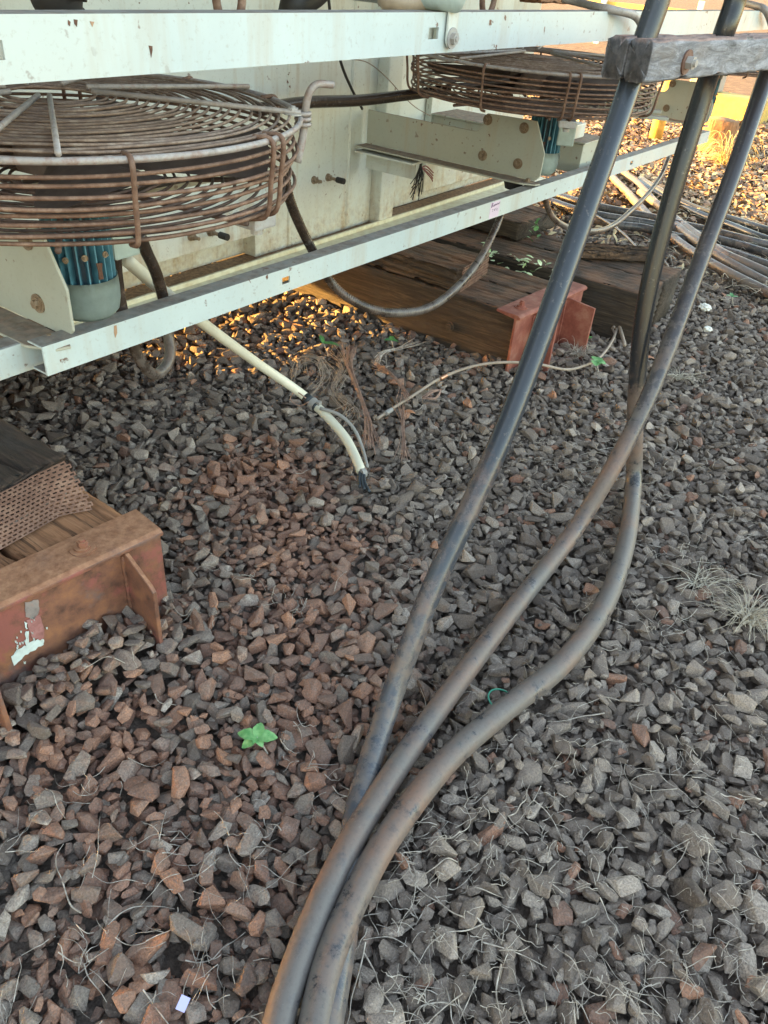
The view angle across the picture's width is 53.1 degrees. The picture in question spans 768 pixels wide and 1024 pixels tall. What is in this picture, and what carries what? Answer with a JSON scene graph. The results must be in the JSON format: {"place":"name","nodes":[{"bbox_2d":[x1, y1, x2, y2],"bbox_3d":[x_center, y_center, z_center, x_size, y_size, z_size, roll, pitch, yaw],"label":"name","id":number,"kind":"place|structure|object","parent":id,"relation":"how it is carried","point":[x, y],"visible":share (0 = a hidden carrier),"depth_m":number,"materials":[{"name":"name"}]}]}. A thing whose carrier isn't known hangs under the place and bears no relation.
{"place":"outdoors","nodes":[
{"label":"outdoors","id":0,"kind":"place"},
{"bbox_2d":[0,186,767,1023],"bbox_3d":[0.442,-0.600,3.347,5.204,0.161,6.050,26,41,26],"label":"gravel","id":1,"kind":"structure","parent":0,"point":[202,756],"depth_m":1.91,"materials":[{"name":"grey gravel"}]},
{"bbox_2d":[0,486,121,567],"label":"timber sleeper","id":2,"kind":"object","parent":1,"relation":"on","point":[57,530],"visible":0.15,"depth_m":1.92,"materials":[{"name":"brown wood"}]},
{"bbox_2d":[0,418,71,519],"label":"timber block","id":3,"kind":"object","parent":2,"relation":"on","point":[23,455],"depth_m":1.98,"materials":[{"name":"brown wood"}]},
{"bbox_2d":[0,461,92,549],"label":"perforated sheet","id":4,"kind":"object","parent":2,"relation":"on","point":[31,505],"visible":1,"depth_m":1.92,"materials":[{"name":"brown metal"}]},
{"bbox_2d":[0,509,166,730],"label":"steel end cap","id":5,"kind":"object","parent":2,"relation":"attached to","point":[54,598],"visible":0.96,"depth_m":1.83,"materials":[{"name":"brown metal"}]},
{"bbox_2d":[176,995,190,1012],"bbox_3d":[-0.331,0.810,1.266,0.016,0.007,0.022,13,37,11],"label":"paper scrap","id":6,"kind":"object","parent":1,"relation":"on","point":[183,1002],"visible":1,"depth_m":1.26,"materials":[{"name":"white paper"}]},
{"bbox_2d":[122,256,370,492],"bbox_3d":[-0.400,-0.482,2.378,0.738,0.806,0.496,-8,38,-18],"label":"white pipe","id":7,"kind":"object","parent":1,"relation":"on","point":[136,268],"visible":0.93,"depth_m":2.61,"materials":[{"name":"beige plastic"}]},
{"bbox_2d":[237,723,277,753],"bbox_3d":[-0.278,0.511,1.700,0.079,0.063,0.056,-13,40,-24],"label":"seedling","id":8,"kind":"object","parent":1,"relation":"on","point":[259,734],"visible":1,"depth_m":1.68,"materials":[{"name":"plant"}]},
{"bbox_2d":[285,352,337,394],"bbox_3d":[-0.298,-0.564,3.088,0.149,0.120,0.320,-13,40,-24],"label":"weed","id":9,"kind":"object","parent":1,"relation":"on","point":[314,361],"visible":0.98,"depth_m":3.08,"materials":[{"name":"brown plant"}]},
{"bbox_2d":[319,335,339,355],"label":"seedling","id":10,"kind":"object","parent":1,"relation":"on","point":[321,338],"visible":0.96,"depth_m":3.38,"materials":[{"name":"plant"}]},
{"bbox_2d":[321,345,359,437],"bbox_3d":[-0.180,-0.529,3.096,0.130,0.075,0.796,-1,36,-9],"label":"weed","id":11,"kind":"object","parent":1,"relation":"on","point":[333,387],"visible":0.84,"depth_m":3.03,"materials":[{"name":"brown plant"}]},
{"bbox_2d":[341,342,380,454],"bbox_3d":[-0.092,-0.468,2.990,0.077,0.112,0.748,-2,36,-9],"label":"weed","id":12,"kind":"object","parent":1,"relation":"on","point":[367,421],"visible":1,"depth_m":2.94,"materials":[{"name":"brown plant"}]},
{"bbox_2d":[210,253,548,368],"bbox_3d":[-0.327,-1.360,4.144,2.611,0.285,0.551,26,41,26],"label":"timber sleeper","id":13,"kind":"object","parent":1,"relation":"on","point":[470,319],"visible":0.27,"depth_m":3.60,"materials":[{"name":"brown wood"}]},
{"bbox_2d":[365,241,488,288],"bbox_3d":[-0.438,-1.495,3.987,2.064,0.096,0.320,25,40,25],"label":"timber block","id":14,"kind":"object","parent":13,"relation":"on","point":[439,264],"depth_m":3.56,"materials":[{"name":"brown wood"}]},
{"bbox_2d":[460,252,489,291],"bbox_3d":[0.423,-1.114,3.560,0.002,0.108,0.305,22,39,21],"label":"perforated sheet","id":15,"kind":"object","parent":14,"relation":"attached to","point":[480,272],"visible":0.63,"depth_m":3.60,"materials":[{"name":"brown metal"}]},
{"bbox_2d":[497,281,595,375],"bbox_3d":[0.769,-0.844,3.525,0.255,0.318,0.600,29,42,30],"label":"steel end cap","id":16,"kind":"object","parent":13,"relation":"attached to","point":[575,321],"visible":0.71,"depth_m":3.50,"materials":[{"name":"red metal"}]},
{"bbox_2d":[0,295,767,1023],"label":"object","id":17,"kind":"object","parent":1,"relation":"on","point":[508,949],"visible":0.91,"depth_m":1.50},
{"bbox_2d":[369,362,412,402],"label":"copper strands","id":18,"kind":"object","parent":1,"relation":"on","point":[380,367],"visible":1,"depth_m":3.12},
{"bbox_2d":[385,336,397,347],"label":"seedling","id":19,"kind":"object","parent":1,"relation":"on","point":[391,338],"visible":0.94,"depth_m":3.45,"materials":[{"name":"plant"}]},
{"bbox_2d":[374,338,424,364],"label":"copper strands","id":20,"kind":"object","parent":1,"relation":"on","point":[389,350],"visible":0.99,"depth_m":3.39},
{"bbox_2d":[392,402,410,460],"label":"copper strands","id":21,"kind":"object","parent":1,"relation":"on","point":[403,447],"visible":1,"depth_m":2.81},
{"bbox_2d":[422,389,440,399],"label":"copper strands","id":22,"kind":"object","parent":1,"relation":"on","point":[429,393],"visible":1,"depth_m":3.08},
{"bbox_2d":[375,328,617,420],"bbox_3d":[0.767,-0.731,3.470,2.072,0.092,0.304,-28,47,-37],"label":"grey wire","id":23,"kind":"object","parent":1,"relation":"on","point":[491,363],"visible":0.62,"depth_m":3.28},
{"bbox_2d":[385,408,393,415],"bbox_3d":[0.018,-0.387,2.957,0.019,0.020,0.038,26,41,26],"label":"crimp ferrule","id":24,"kind":"object","parent":23,"relation":"on","point":[389,411],"visible":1,"depth_m":2.95,"materials":[{"name":"grey metal"}]},
{"bbox_2d":[440,374,447,380],"bbox_3d":[0.247,-0.562,3.206,0.018,0.020,0.040,30,43,30],"label":"crimp ferrule","id":25,"kind":"object","parent":23,"relation":"on","point":[443,377],"visible":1,"depth_m":3.20,"materials":[{"name":"silver metal"}]},
{"bbox_2d":[481,242,552,276],"bbox_3d":[0.656,-1.163,3.917,0.440,0.358,0.127,26,41,26],"label":"variegated weed","id":26,"kind":"object","parent":1,"relation":"on","point":[524,259],"visible":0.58,"depth_m":3.81,"materials":[{"name":"green plant"}]},
{"bbox_2d":[394,207,681,347],"bbox_3d":[0.206,-1.607,4.549,2.931,0.285,0.560,26,41,26],"label":"timber sleeper","id":27,"kind":"object","parent":1,"relation":"on","point":[610,294],"visible":0.19,"depth_m":3.92,"materials":[{"name":"brown wood"}]},
{"bbox_2d":[398,187,556,240],"bbox_3d":[0.312,-1.892,4.627,1.414,0.096,0.430,28,42,28],"label":"timber block","id":28,"kind":"object","parent":27,"relation":"on","point":[517,224],"depth_m":4.25,"materials":[{"name":"brown wood"}]},
{"bbox_2d":[0,0,767,380],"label":"equipment container","id":29,"kind":"object","parent":28,"relation":"on","point":[356,170],"visible":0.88,"depth_m":2.48,"materials":[{"name":"white metal"}]},
{"bbox_2d":[30,0,86,9],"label":"cable bundle","id":30,"kind":"object","parent":29,"relation":"attached to","point":[57,4],"visible":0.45,"depth_m":1.27,"materials":[{"name":"black rubber"}]},
{"bbox_2d":[0,74,334,321],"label":"cooling fan","id":31,"kind":"object","parent":29,"relation":"attached to","point":[82,164],"visible":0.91,"depth_m":1.38},
{"bbox_2d":[115,235,175,379],"bbox_3d":[-0.575,-0.518,1.892,0.102,0.406,0.210,10,36,6],"label":"brown conduit","id":32,"kind":"object","parent":31,"relation":"hanging from","point":[148,370],"visible":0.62,"depth_m":1.89,"materials":[{"name":"brown plastic"}]},
{"bbox_2d":[212,0,245,9],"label":"steel ring","id":33,"kind":"object","parent":29,"relation":"in","point":[241,5],"visible":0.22,"depth_m":1.50,"materials":[{"name":"metal"}]},
{"bbox_2d":[278,0,327,9],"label":"cable bundle","id":34,"kind":"object","parent":29,"relation":"attached to","point":[300,4],"visible":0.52,"depth_m":1.89,"materials":[{"name":"black rubber"}]},
{"bbox_2d":[327,0,362,109],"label":"black wire","id":35,"kind":"object","parent":29,"relation":"attached to","point":[341,64],"visible":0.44,"depth_m":2.95,"materials":[{"name":"rubber"}]},
{"bbox_2d":[352,59,429,115],"bbox_3d":[0.039,-1.803,3.280,0.004,0.256,0.638,26,41,26],"label":"grey wire","id":36,"kind":"object","parent":29,"relation":"attached to","point":[389,80],"visible":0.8,"depth_m":3.20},
{"bbox_2d":[282,171,503,316],"bbox_3d":[0.124,-0.984,2.678,0.167,0.559,1.329,29,42,29],"label":"corrugated conduit","id":37,"kind":"object","parent":29,"relation":"hanging from","point":[330,281],"visible":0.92,"depth_m":2.65,"materials":[{"name":"grey plastic"}]},
{"bbox_2d":[410,163,423,200],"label":"frayed wires","id":38,"kind":"object","parent":29,"relation":"hanging from","point":[420,175],"visible":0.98,"depth_m":3.52,"materials":[{"name":"black rubber"}]},
{"bbox_2d":[422,165,433,181],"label":"frayed wires","id":39,"kind":"object","parent":29,"relation":"hanging from","point":[429,173],"visible":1,"depth_m":3.54,"materials":[{"name":"brown metal"}]},
{"bbox_2d":[479,0,496,9],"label":"steel ring","id":40,"kind":"object","parent":29,"relation":"attached to","point":[492,6],"visible":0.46,"depth_m":2.24,"materials":[{"name":"metal"}]},
{"bbox_2d":[406,46,668,175],"bbox_3d":[0.603,-1.601,3.073,1.051,0.503,0.988,8,36,4],"label":"cooling fan","id":41,"kind":"object","parent":29,"relation":"attached to","point":[504,75],"visible":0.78,"depth_m":2.79},
{"bbox_2d":[253,85,450,116],"bbox_3d":[-0.095,-1.506,2.803,0.110,0.068,1.152,26,41,26],"label":"supply hose","id":42,"kind":"object","parent":41,"relation":"attached to","point":[329,101],"visible":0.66,"depth_m":2.82,"materials":[{"name":"black rubber"}]},
{"bbox_2d":[519,0,564,3],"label":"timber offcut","id":43,"kind":"object","parent":29,"relation":"attached to","point":[544,1],"visible":0.88,"depth_m":3.07,"materials":[{"name":"brown wood"}]},
{"bbox_2d":[561,0,640,24],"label":"pipe","id":44,"kind":"object","parent":29,"relation":"attached to","point":[633,15],"visible":0.72,"depth_m":2.46,"materials":[{"name":"grey metal"}]},
{"bbox_2d":[543,155,670,233],"bbox_3d":[1.290,-1.736,4.155,0.138,0.290,1.952,25,40,25],"label":"thin brown conduit","id":45,"kind":"object","parent":29,"relation":"attached to","point":[563,225],"visible":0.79,"depth_m":4.10,"materials":[{"name":"plastic"}]},
{"bbox_2d":[709,72,757,117],"bbox_3d":[2.033,-2.726,4.800,0.988,0.503,0.983,20,38,19],"label":"metal bracket","id":46,"kind":"object","parent":29,"relation":"attached to","point":[750,74],"visible":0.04,"depth_m":4.62,"materials":[{"name":"metal"}]},
{"bbox_2d":[745,0,767,24],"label":"steel hook","id":47,"kind":"object","parent":29,"relation":"attached to","point":[761,7],"visible":0.85,"depth_m":3.79,"materials":[{"name":"grey metal"}]},
{"bbox_2d":[527,218,540,240],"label":"plant","id":48,"kind":"object","parent":28,"relation":"on","point":[536,227],"visible":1,"depth_m":4.14,"materials":[{"name":"green plant"}]},
{"bbox_2d":[581,243,665,261],"bbox_3d":[1.225,-1.375,4.049,0.505,0.069,0.112,2,36,-5],"label":"weathered plank","id":49,"kind":"object","parent":27,"relation":"on","point":[618,252],"visible":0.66,"depth_m":4.02,"materials":[{"name":"brown wood"}]},
{"bbox_2d":[559,337,597,359],"bbox_3d":[0.911,-0.763,3.582,0.209,0.070,0.195,26,41,26],"label":"dry grass tuft","id":50,"kind":"object","parent":1,"relation":"on","point":[578,353],"visible":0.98,"depth_m":3.58,"materials":[{"name":"beige plant"}]},
{"bbox_2d":[591,356,605,371],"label":"seedling","id":51,"kind":"object","parent":1,"relation":"on","point":[596,361],"visible":1,"depth_m":3.43,"materials":[{"name":"plant"}]},
{"bbox_2d":[612,326,625,346],"bbox_3d":[1.156,-0.865,3.745,0.041,0.047,0.194,0,36,-7],"label":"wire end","id":52,"kind":"object","parent":1,"relation":"on","point":[622,336],"visible":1,"depth_m":3.72,"materials":[{"name":"beige plastic"}]},
{"bbox_2d":[542,198,767,257],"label":"ground hose","id":53,"kind":"object","parent":1,"relation":"on","point":[724,240],"visible":0.48,"depth_m":5.30,"materials":[{"name":"grey rubber"}]},
{"bbox_2d":[551,193,767,247],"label":"ground hose","id":54,"kind":"object","parent":1,"relation":"on","point":[572,200],"visible":0.45,"depth_m":5.43,"materials":[{"name":"grey rubber"}]},
{"bbox_2d":[594,208,767,303],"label":"dry straw","id":55,"kind":"object","parent":1,"relation":"on","point":[710,262],"visible":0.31,"depth_m":4.92,"materials":[{"name":"beige plant"}]},
{"bbox_2d":[609,175,767,297],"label":"ground hose","id":56,"kind":"object","parent":1,"relation":"on","point":[676,240],"visible":0.66,"depth_m":4.70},
{"bbox_2d":[668,367,708,386],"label":"dry grass tuft","id":57,"kind":"object","parent":1,"relation":"on","point":[679,375],"visible":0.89,"depth_m":3.46,"materials":[{"name":"plant"}]},
{"bbox_2d":[661,559,740,605],"bbox_3d":[0.940,0.199,2.283,0.230,0.042,0.194,26,41,26],"label":"dry grass tuft","id":58,"kind":"object","parent":1,"relation":"on","point":[701,585],"visible":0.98,"depth_m":2.28,"materials":[{"name":"plant"}]},
{"bbox_2d":[636,188,767,276],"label":"ground hose","id":59,"kind":"object","parent":1,"relation":"on","point":[651,200],"visible":0.5,"depth_m":4.78,"materials":[{"name":"grey rubber"}]},
{"bbox_2d":[699,303,711,310],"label":"paper litter","id":60,"kind":"object","parent":1,"relation":"on","point":[705,307],"visible":1,"depth_m":4.18,"materials":[{"name":"white paper"}]},
{"bbox_2d":[704,574,767,642],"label":"dry grass tuft","id":61,"kind":"object","parent":1,"relation":"on","point":[750,616],"visible":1,"depth_m":2.16,"materials":[{"name":"plant"}]},
{"bbox_2d":[467,0,767,254],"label":"ground","id":62,"kind":"structure","parent":0,"point":[738,85],"depth_m":18.12,"materials":[{"name":"brown soil"}]},
{"bbox_2d":[490,84,767,284],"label":"leaf litter","id":63,"kind":"object","parent":62,"relation":"on","point":[699,185],"visible":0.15,"depth_m":6.84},
{"bbox_2d":[550,200,767,266],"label":"ground hose","id":64,"kind":"object","parent":63,"relation":"on","point":[639,227],"visible":0.42,"depth_m":5.25,"materials":[{"name":"grey rubber"}]},
{"bbox_2d":[596,214,636,245],"bbox_3d":[1.514,-1.908,5.140,0.057,0.027,0.971,-3,37,-11],"label":"thin root cable","id":65,"kind":"object","parent":64,"relation":"on","point":[619,230],"visible":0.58,"depth_m":5.05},
{"bbox_2d":[619,171,767,285],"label":"ground hose","id":66,"kind":"object","parent":63,"relation":"on","point":[717,255],"visible":0.56,"depth_m":4.78,"materials":[{"name":"white plastic"}]},
{"bbox_2d":[636,177,767,238],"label":"ground hose","id":67,"kind":"object","parent":63,"relation":"on","point":[737,228],"visible":0.51,"depth_m":5.53,"materials":[{"name":"grey rubber"}]},
{"bbox_2d":[638,176,767,234],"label":"ground hose","id":68,"kind":"object","parent":63,"relation":"on","point":[754,226],"visible":0.53,"depth_m":5.58,"materials":[{"name":"grey rubber"}]},
{"bbox_2d":[590,0,704,43],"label":"post and rail fence","id":69,"kind":"object","parent":62,"relation":"on","point":[641,7],"visible":0.15,"depth_m":18.94,"materials":[{"name":"yellow paint"}]},
{"bbox_2d":[648,79,676,143],"bbox_3d":[2.985,-4.332,8.213,0.140,0.890,0.138,26,41,26],"label":"bollard","id":70,"kind":"object","parent":62,"relation":"on","point":[657,128],"depth_m":8.28,"materials":[{"name":"yellow paint"}]},
{"bbox_2d":[696,116,738,156],"bbox_3d":[3.473,-3.904,8.019,0.498,0.359,0.474,26,41,26],"label":"tree stump","id":71,"kind":"object","parent":62,"relation":"on","point":[725,125],"visible":0.44,"depth_m":7.86,"materials":[{"name":"brown plant"}]},
{"bbox_2d":[697,130,764,167],"bbox_3d":[3.362,-3.505,7.442,0.598,0.328,0.618,-8,38,-18],"label":"dry grass tuft","id":72,"kind":"object","parent":62,"relation":"on","point":[723,156],"visible":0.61,"depth_m":7.43,"materials":[{"name":"plant"}]},
{"bbox_2d":[711,92,767,126],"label":"concrete plinth","id":73,"kind":"structure","parent":62,"relation":"on","point":[730,105],"depth_m":9.91,"materials":[{"name":"yellow concrete"}]},
{"bbox_2d":[601,33,767,82],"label":"timber cable clamp","id":74,"kind":"object","parent":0,"point":[660,58],"visible":0.95,"depth_m":1.79,"materials":[{"name":"grey wood"}]},
{"bbox_2d":[329,0,670,1023],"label":"power cable","id":75,"kind":"object","parent":74,"relation":"attached to","point":[473,500],"visible":0.73,"depth_m":1.74,"materials":[{"name":"black rubber"}]},
{"bbox_2d":[262,70,767,1023],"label":"power cable","id":76,"kind":"object","parent":74,"relation":"attached to","point":[286,994],"visible":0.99,"depth_m":1.94,"materials":[{"name":"grey rubber"}]},
{"bbox_2d":[298,0,746,1023],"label":"power cable","id":77,"kind":"object","parent":74,"relation":"attached to","point":[398,822],"visible":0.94,"depth_m":1.88,"materials":[{"name":"grey rubber"}]},
{"bbox_2d":[487,688,507,704],"bbox_3d":[0.275,0.444,1.843,0.046,0.025,0.063,32,44,32],"label":"green wire","id":78,"kind":"object","parent":77,"relation":"attached to","point":[489,692],"visible":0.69,"depth_m":1.84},
{"bbox_2d":[703,326,712,331],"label":"paper litter","id":79,"kind":"object","parent":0,"point":[707,329],"visible":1,"depth_m":3.92,"materials":[{"name":"white paper"}]},
{"bbox_2d":[690,33,726,92],"bbox_3d":[4.281,-5.855,9.990,0.400,0.648,0.250,26,41,26],"label":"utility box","id":80,"kind":"object","parent":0,"point":[722,84],"visible":0.14,"depth_m":10.04,"materials":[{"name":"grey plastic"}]}
]}

